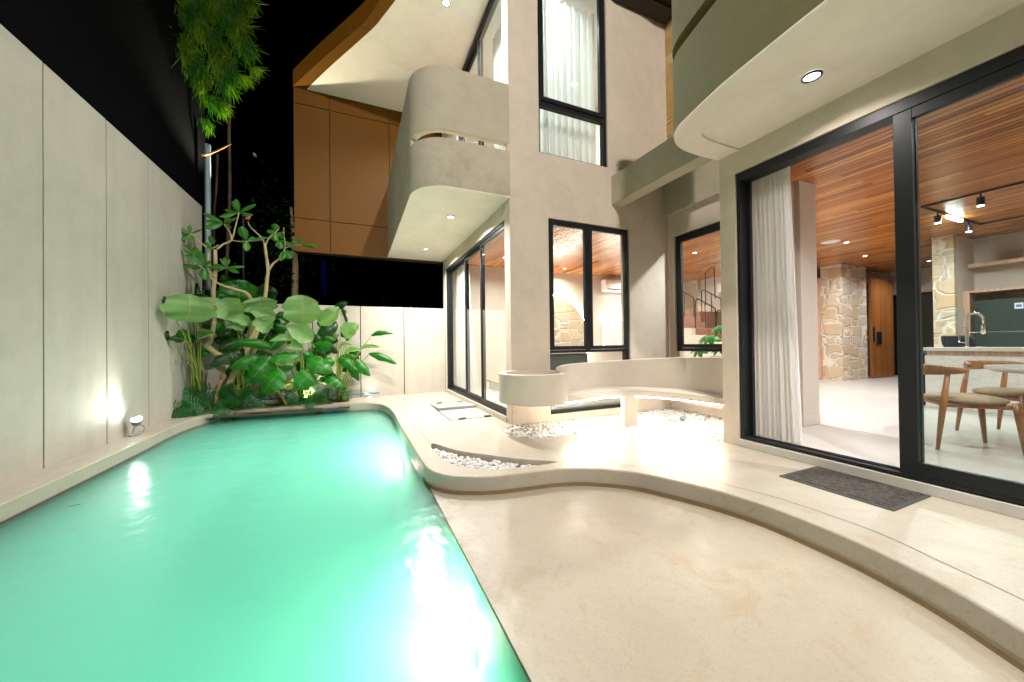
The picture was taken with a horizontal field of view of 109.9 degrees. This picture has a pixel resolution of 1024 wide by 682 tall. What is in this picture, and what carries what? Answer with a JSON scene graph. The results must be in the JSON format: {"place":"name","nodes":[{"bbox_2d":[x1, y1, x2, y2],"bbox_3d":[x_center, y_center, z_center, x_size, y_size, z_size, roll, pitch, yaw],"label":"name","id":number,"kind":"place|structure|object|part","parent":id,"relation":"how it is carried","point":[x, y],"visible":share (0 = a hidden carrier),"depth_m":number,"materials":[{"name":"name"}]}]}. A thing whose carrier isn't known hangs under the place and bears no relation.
{"place":"outdoors","nodes":[
{"label":"outdoors","id":0,"kind":"place"},
{"bbox_2d":[0,411,528,681],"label":"pool basin","id":1,"kind":"object","parent":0,"point":[316,548],"visible":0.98,"depth_m":3.49,"materials":[{"name":"teal liquid"}]},
{"bbox_2d":[400,459,404,477],"bbox_3d":[-1.446,1.675,4.715,0.039,0.240,0.240,0,0,-24],"label":"pool light","id":2,"kind":"object","parent":1,"relation":"attached to","point":[402,471],"visible":1,"depth_m":4.64,"materials":[{"name":"white plastic"}]},
{"bbox_2d":[429,486,1023,681],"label":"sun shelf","id":3,"kind":"object","parent":1,"relation":"attached to","point":[589,584],"visible":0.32,"depth_m":1.73,"materials":[{"name":"stone"}]},
{"bbox_2d":[197,398,349,418],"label":"garden soil","id":4,"kind":"structure","parent":0,"point":[269,412],"depth_m":6.42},
{"bbox_2d":[159,283,218,409],"bbox_3d":[-5.325,-0.006,5.945,0.762,2.443,1.552,0,-1,-38],"label":"broadleaf plant","id":5,"kind":"object","parent":4,"relation":"on","point":[199,307],"visible":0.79,"depth_m":5.63,"materials":[{"name":"green plant"}]},
{"bbox_2d":[171,385,215,424],"bbox_3d":[-5.291,1.069,5.902,0.789,0.658,0.632,0,0,-24],"label":"plant","id":6,"kind":"object","parent":4,"relation":"on","point":[189,408],"visible":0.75,"depth_m":5.85,"materials":[{"name":"green plant"}]},
{"bbox_2d":[214,365,224,403],"bbox_3d":[-5.138,0.758,6.313,0.048,0.688,0.254,-1,0,-5],"label":"wooden stake","id":7,"kind":"object","parent":4,"relation":"in","point":[220,379],"visible":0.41,"depth_m":6.32,"materials":[{"name":"brown wood"}]},
{"bbox_2d":[195,382,253,423],"bbox_3d":[-5.001,1.046,6.210,0.883,0.693,0.600,0,0,-24],"label":"philodendron","id":8,"kind":"object","parent":4,"relation":"on","point":[225,395],"visible":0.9,"depth_m":6.22,"materials":[{"name":"green plant"}]},
{"bbox_2d":[208,275,288,407],"bbox_3d":[-4.724,-0.012,6.447,1.330,2.455,1.286,0,0,-24],"label":"broadleaf plant","id":9,"kind":"object","parent":4,"relation":"on","point":[239,310],"visible":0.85,"depth_m":6.24,"materials":[{"name":"green plant"}]},
{"bbox_2d":[181,199,317,399],"bbox_3d":[-4.665,-0.692,6.492,2.086,3.579,0.410,0,0,-24],"label":"frangipani tree","id":10,"kind":"object","parent":4,"relation":"on","point":[196,256],"visible":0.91,"depth_m":6.28,"materials":[{"name":"green plant"}]},
{"bbox_2d":[208,396,347,407],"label":"ground cover leaves","id":11,"kind":"object","parent":4,"relation":"on","point":[276,401],"visible":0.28,"depth_m":6.78,"materials":[{"name":"green plant"}]},
{"bbox_2d":[244,386,312,408],"bbox_3d":[-4.276,1.035,6.654,1.078,0.516,0.366,0,0,-24],"label":"philodendron","id":12,"kind":"object","parent":4,"relation":"on","point":[291,400],"visible":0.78,"depth_m":6.58,"materials":[{"name":"green plant"}]},
{"bbox_2d":[277,391,287,404],"bbox_3d":[-4.284,0.993,6.639,0.332,0.375,0.048,-1,0,13],"label":"wooden stake","id":13,"kind":"object","parent":4,"relation":"in","point":[282,398],"visible":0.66,"depth_m":6.61,"materials":[{"name":"brown wood"}]},
{"bbox_2d":[265,295,342,401],"bbox_3d":[-3.937,0.184,6.745,1.412,2.047,1.022,0,0,-24],"label":"broadleaf plant","id":14,"kind":"object","parent":4,"relation":"on","point":[301,311],"visible":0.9,"depth_m":6.57,"materials":[{"name":"green plant"}]},
{"bbox_2d":[304,379,335,413],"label":"philodendron","id":15,"kind":"object","parent":4,"relation":"on","point":[316,399],"visible":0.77,"depth_m":6.76,"materials":[{"name":"green plant"}]},
{"bbox_2d":[335,380,353,399],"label":"philodendron","id":16,"kind":"object","parent":4,"relation":"on","point":[343,388],"visible":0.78,"depth_m":7.04,"materials":[{"name":"green plant"}]},
{"bbox_2d":[324,301,396,400],"bbox_3d":[-3.020,0.187,7.195,1.296,2.023,0.898,0,0,-24],"label":"broadleaf plant","id":17,"kind":"object","parent":4,"relation":"on","point":[351,363],"visible":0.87,"depth_m":7.02,"materials":[{"name":"green plant"}]},
{"bbox_2d":[202,0,443,308],"label":"sky","id":18,"kind":"structure","parent":0,"point":[262,122],"materials":[{"name":"black"}]},
{"bbox_2d":[321,260,325,296],"bbox_3d":[-7.949,-2.634,15.148,0.181,1.574,0.060,0,0,-24],"label":"blue lamp panel","id":19,"kind":"object","parent":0,"point":[323,276],"visible":0.89,"depth_m":15.13,"materials":[{"name":"blue"}]},
{"bbox_2d":[0,392,1023,662],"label":"pool deck","id":20,"kind":"structure","parent":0,"point":[978,544],"depth_m":2.91,"materials":[{"name":"beige stone"}]},
{"bbox_2d":[129,415,144,436],"bbox_3d":[-4.734,1.066,4.532,0.143,0.253,0.138,0,-1,-45],"label":"garden spotlight","id":21,"kind":"object","parent":20,"relation":"on","point":[136,420],"visible":1,"depth_m":4.51,"materials":[{"name":"white metal"}]},
{"bbox_2d":[263,392,379,399],"bbox_3d":[-3.922,1.113,7.221,2.369,0.044,0.036,0,0,-24],"label":"water pipe","id":22,"kind":"object","parent":20,"relation":"on","point":[329,395],"visible":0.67,"depth_m":7.50,"materials":[{"name":"blue plastic"}]},
{"bbox_2d":[199,304,444,406],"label":"boundary wall","id":23,"kind":"structure","parent":20,"relation":"on","point":[412,346],"depth_m":7.93,"materials":[{"name":"paint"}]},
{"bbox_2d":[323,407,337,411],"bbox_3d":[-3.357,1.272,6.656,0.250,0.078,0.035,0,0,-24],"label":"overflow grille","id":24,"kind":"object","parent":20,"relation":"attached to","point":[330,410],"visible":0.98,"depth_m":6.64,"materials":[{"name":"grey"}]},
{"bbox_2d":[430,401,491,420],"bbox_3d":[-0.907,1.095,6.057,0.665,0.129,1.615,0,0,-24],"label":"floor hatch","id":25,"kind":"object","parent":20,"relation":"on","point":[456,410],"visible":1,"depth_m":5.96,"materials":[{"name":"beige stone"}]},
{"bbox_2d":[433,448,535,468],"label":"crescent pebbles","id":26,"kind":"object","parent":20,"relation":"in","point":[463,461],"visible":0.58,"depth_m":3.46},
{"bbox_2d":[402,408,1022,599],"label":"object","id":27,"kind":"structure","parent":20,"relation":"on","point":[801,505],"depth_m":2.23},
{"bbox_2d":[428,482,1023,671],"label":"step edge","id":28,"kind":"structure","parent":20,"relation":"attached to","point":[996,649],"depth_m":2.18,"materials":[{"name":"beige concrete"}]},
{"bbox_2d":[779,466,930,510],"bbox_3d":[2.543,1.083,2.710,0.532,0.016,0.680,0,0,-24],"label":"door mat","id":29,"kind":"object","parent":20,"relation":"on","point":[883,495],"depth_m":2.63,"materials":[{"name":"fabric"}]},
{"bbox_2d":[486,379,620,407],"bbox_3d":[0.669,0.966,7.262,1.420,0.183,3.100,0,0,-24],"label":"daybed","id":30,"kind":"object","parent":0,"point":[494,383],"visible":0.27,"depth_m":6.00,"materials":[{"name":"white fabric"}]},
{"bbox_2d":[512,419,716,437],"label":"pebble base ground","id":31,"kind":"structure","parent":0,"point":[611,426],"depth_m":4.88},
{"bbox_2d":[503,408,723,440],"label":"white pebbles","id":32,"kind":"object","parent":31,"relation":"on","point":[697,423],"visible":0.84,"depth_m":4.77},
{"bbox_2d":[499,357,722,427],"bbox_3d":[1.262,0.688,4.743,2.837,0.950,1.385,-1,0,1],"label":"concrete bench","id":33,"kind":"object","parent":32,"relation":"on","point":[690,379],"visible":0.94,"depth_m":4.77,"materials":[{"name":"beige concrete"}]},
{"bbox_2d":[680,415,686,420],"bbox_3d":[2.384,1.089,5.003,0.080,0.104,0.070,0,-1,-32],"label":"ground spotlight","id":34,"kind":"object","parent":32,"relation":"on","point":[683,417],"visible":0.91,"depth_m":4.98,"materials":[{"name":"white"}]},
{"bbox_2d":[477,375,1023,482],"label":"interior floor","id":35,"kind":"structure","parent":0,"point":[859,418],"depth_m":3.89,"materials":[{"name":"beige tile"}]},
{"bbox_2d":[551,353,589,369],"bbox_3d":[1.154,0.695,9.146,1.700,0.743,0.420,0,0,-24],"label":"media console","id":36,"kind":"object","parent":35,"relation":"on","point":[558,359],"visible":0.38,"depth_m":9.06,"materials":[{"name":"black metal"}]},
{"bbox_2d":[690,326,721,356],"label":"potted plant","id":37,"kind":"object","parent":35,"relation":"on","point":[710,339],"visible":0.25,"depth_m":5.80,"materials":[{"name":"green plant"}]},
{"bbox_2d":[923,352,926,404],"bbox_3d":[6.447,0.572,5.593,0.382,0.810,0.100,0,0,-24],"label":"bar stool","id":38,"kind":"object","parent":35,"relation":"on","point":[924,389],"visible":0.19,"depth_m":5.49,"materials":[{"name":"fabric"}]},
{"bbox_2d":[923,347,1023,415],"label":"kitchen island","id":39,"kind":"structure","parent":35,"relation":"on","point":[956,357],"depth_m":4.97,"materials":[{"name":"stone"}]},
{"bbox_2d":[941,335,988,346],"bbox_3d":[6.716,0.001,5.330,0.250,0.174,0.463,0,0,-24],"label":"bag","id":40,"kind":"object","parent":39,"relation":"in","point":[949,341],"visible":0.96,"depth_m":5.34,"materials":[{"name":"black fabric"}]},
{"bbox_2d":[958,312,986,346],"bbox_3d":[6.630,-0.169,5.181,0.060,0.507,0.261,0,0,-24],"label":"kitchen tap","id":41,"kind":"object","parent":39,"relation":"on","point":[982,331],"visible":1,"depth_m":5.20,"materials":[{"name":"silver metal"}]},
{"bbox_2d":[923,364,1023,456],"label":"dining chair","id":42,"kind":"object","parent":35,"relation":"on","point":[944,398],"visible":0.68,"depth_m":3.25,"materials":[{"name":"brown wood"}]},
{"bbox_2d":[955,360,1023,430],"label":"dining chair","id":43,"kind":"object","parent":35,"relation":"on","point":[1003,390],"visible":0.84,"depth_m":3.88,"materials":[{"name":"brown wood"}]},
{"bbox_2d":[963,286,1023,338],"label":"tall cabinet","id":44,"kind":"object","parent":35,"relation":"on","point":[970,298],"visible":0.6,"depth_m":6.55,"materials":[{"name":"brown wood"}]},
{"bbox_2d":[974,297,1023,346],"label":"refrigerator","id":45,"kind":"object","parent":35,"relation":"on","point":[1004,321],"visible":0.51,"depth_m":6.22,"materials":[{"name":"metal"}]},
{"bbox_3d":[8.951,-0.460,5.657,0.440,0.554,2.001,0,0,-24],"label":"upper door","id":46,"kind":"part","parent":45,"relation":"part of","materials":[{"name":"metal"}]},
{"bbox_3d":[8.961,0.375,5.651,0.440,1.085,2.001,0,0,-24],"label":"lower door","id":47,"kind":"part","parent":45,"relation":"part of","materials":[{"name":"metal"}]},
{"bbox_2d":[984,364,1023,373],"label":"dining table","id":48,"kind":"object","parent":35,"relation":"on","point":[1013,368],"visible":1,"depth_m":3.20,"materials":[{"name":"stone"}]},
{"label":"ground","id":49,"kind":"structure","parent":0,"visible":0},
{"bbox_2d":[0,24,201,485],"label":"boundary wall","id":50,"kind":"structure","parent":49,"relation":"on","point":[98,212],"depth_m":3.73,"materials":[{"name":"paint"}]},
{"bbox_2d":[0,0,204,211],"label":"shade net","id":51,"kind":"object","parent":50,"relation":"on","point":[111,62],"visible":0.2,"depth_m":4.79,"materials":[{"name":"black fabric"}]},
{"bbox_2d":[169,0,268,137],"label":"bamboo","id":52,"kind":"object","parent":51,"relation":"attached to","point":[229,19],"visible":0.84,"depth_m":6.37,"materials":[{"name":"green plant"}]},
{"bbox_2d":[203,115,207,289],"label":"tree stem","id":53,"kind":"object","parent":49,"relation":"on","point":[204,236],"visible":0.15,"depth_m":7.32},
{"bbox_2d":[204,143,211,292],"bbox_3d":[-5.817,-1.274,6.884,0.090,4.995,0.092,0,0,-24],"label":"metal post","id":54,"kind":"object","parent":49,"relation":"on","point":[208,285],"visible":0.39,"depth_m":6.86,"materials":[{"name":"grey metal"}]},
{"bbox_2d":[201,143,231,156],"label":"broken branch","id":55,"kind":"object","parent":54,"relation":"attached to","point":[209,153],"visible":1,"depth_m":6.91,"materials":[{"name":"brown wood"}]},
{"bbox_2d":[212,153,218,277],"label":"tree stem","id":56,"kind":"object","parent":49,"relation":"on","point":[216,189],"visible":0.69,"depth_m":7.48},
{"bbox_2d":[225,97,231,275],"bbox_3d":[-6.066,-2.075,7.637,0.206,6.392,0.060,0,0,-24],"label":"tree stem","id":57,"kind":"object","parent":49,"relation":"on","point":[229,181],"visible":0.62,"depth_m":7.65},
{"bbox_2d":[240,208,244,279],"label":"stem","id":58,"kind":"object","parent":49,"relation":"on","point":[243,264],"visible":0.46,"depth_m":7.57,"materials":[{"name":"brown plant"}]},
{"bbox_2d":[215,153,345,298],"bbox_3d":[-6.052,-1.469,9.828,2.806,5.445,4.861,0,0,-24],"label":"night tree","id":59,"kind":"object","parent":49,"relation":"on","point":[295,286],"visible":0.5,"depth_m":9.69,"materials":[{"name":"black plant"}]},
{"bbox_2d":[341,279,423,307],"bbox_3d":[-4.595,-0.355,12.795,2.797,3.235,5.641,0,0,-24],"label":"night tree","id":60,"kind":"object","parent":49,"relation":"on","point":[383,304],"visible":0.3,"depth_m":12.34,"materials":[{"name":"black plant"}]},
{"bbox_2d":[293,0,1023,519],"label":"house","id":61,"kind":"structure","parent":49,"relation":"on","point":[875,136],"depth_m":5.01,"materials":[{"name":"paint"}]},
{"bbox_2d":[442,0,449,6],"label":"downlight","id":62,"kind":"object","parent":61,"relation":"attached to","point":[445,3],"visible":1,"depth_m":5.65,"materials":[{"name":"white metal"}]},
{"bbox_2d":[457,265,479,394],"bbox_3d":[-0.952,-0.353,7.652,0.098,2.822,1.580,0,0,-24],"label":"sheer curtain","id":63,"kind":"object","parent":61,"relation":"hanging from","point":[474,385],"visible":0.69,"depth_m":7.84,"materials":[{"name":"fabric"}]},
{"bbox_2d":[446,221,506,415],"bbox_3d":[-0.742,-0.305,6.745,0.130,2.774,3.624,0,0,-24],"label":"sliding door","id":64,"kind":"structure","parent":61,"relation":"in","point":[480,246],"depth_m":7.08,"materials":[{"name":"black metal"}]},
{"bbox_2d":[458,0,502,145],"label":"sliding door","id":65,"kind":"structure","parent":61,"relation":"in","point":[476,48],"depth_m":6.15,"materials":[{"name":"black metal"}]},
{"bbox_2d":[493,24,502,149],"bbox_3d":[-0.063,-3.804,5.822,0.102,3.112,1.180,0,0,-24],"label":"sheer curtain","id":66,"kind":"object","parent":61,"relation":"hanging from","point":[497,57],"visible":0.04,"depth_m":6.16,"materials":[{"name":"fabric"}]},
{"bbox_2d":[539,0,596,164],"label":"sheer curtain","id":67,"kind":"object","parent":61,"relation":"hanging from","point":[569,54],"visible":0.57,"depth_m":5.73,"materials":[{"name":"fabric"}]},
{"bbox_2d":[537,0,606,166],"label":"window","id":68,"kind":"structure","parent":61,"relation":"in","point":[545,103],"depth_m":5.49,"materials":[{"name":"black metal"}]},
{"bbox_2d":[548,219,628,413],"bbox_3d":[1.178,-0.358,5.445,1.446,2.798,0.110,0,0,-24],"label":"window","id":69,"kind":"structure","parent":61,"relation":"in","point":[587,230],"depth_m":5.40,"materials":[{"name":"black metal"}]},
{"bbox_2d":[601,279,620,291],"bbox_3d":[3.054,-1.561,10.238,1.090,0.310,0.218,0,0,-24],"label":"air conditioner","id":70,"kind":"object","parent":61,"relation":"attached to","point":[608,285],"visible":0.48,"depth_m":10.03,"materials":[{"name":"white plastic"}]},
{"bbox_2d":[676,222,721,351],"bbox_3d":[3.006,-0.374,5.321,0.088,2.712,1.336,0,0,-24],"label":"window","id":71,"kind":"structure","parent":61,"relation":"in","point":[715,227],"depth_m":5.82,"materials":[{"name":"black metal"}]},
{"bbox_2d":[683,266,721,356],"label":"staircase","id":72,"kind":"structure","parent":61,"relation":"attached to","point":[702,309],"depth_m":8.65,"materials":[{"name":"paint"}]},
{"bbox_2d":[752,166,802,443],"bbox_3d":[2.703,-0.428,3.700,0.117,2.862,0.479,0,0,-24],"label":"curtain","id":73,"kind":"object","parent":61,"relation":"hanging from","point":[778,396],"visible":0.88,"depth_m":3.68,"materials":[{"name":"fabric"}]},
{"bbox_2d":[801,70,822,83],"bbox_3d":[2.281,-2.010,2.735,0.130,0.011,0.130,0,0,-24],"label":"downlight","id":74,"kind":"object","parent":61,"relation":"attached to","point":[812,76],"visible":1,"depth_m":2.73,"materials":[{"name":"white metal"}]},
{"bbox_2d":[820,240,840,243],"bbox_3d":[6.108,-1.896,6.887,0.300,0.009,0.300,0,0,-24],"label":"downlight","id":75,"kind":"object","parent":61,"relation":"attached to","point":[830,242],"visible":1,"depth_m":6.88,"materials":[{"name":"white plastic"}]},
{"bbox_2d":[736,45,1023,505],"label":"sliding door","id":76,"kind":"structure","parent":61,"relation":"in","point":[904,114],"depth_m":2.65,"materials":[{"name":"black metal"}]},
{"bbox_2d":[868,278,894,377],"bbox_3d":[9.855,-0.343,9.539,1.140,2.600,0.122,0,0,-24],"label":"entrance door","id":77,"kind":"structure","parent":61,"relation":"attached to","point":[881,327],"depth_m":9.50,"materials":[{"name":"brown wood"}]},
{"bbox_2d":[868,278,894,377],"bbox_3d":[9.843,-0.342,9.568,1.140,2.600,0.060,0,0,-24],"label":"door panel","id":78,"kind":"structure","parent":77,"relation":"in","point":[880,291],"depth_m":9.51,"materials":[{"name":"brown wood"}]},
{"bbox_2d":[921,181,1023,231],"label":"track light","id":79,"kind":"object","parent":61,"relation":"attached to","point":[980,200],"visible":1,"depth_m":5.25,"materials":[{"name":"black metal"}]},
{"bbox_2d":[968,257,1023,268],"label":"wall shelf","id":80,"kind":"object","parent":61,"relation":"attached to","point":[1004,262],"depth_m":6.40,"materials":[{"name":"brown wood"}]}
]}

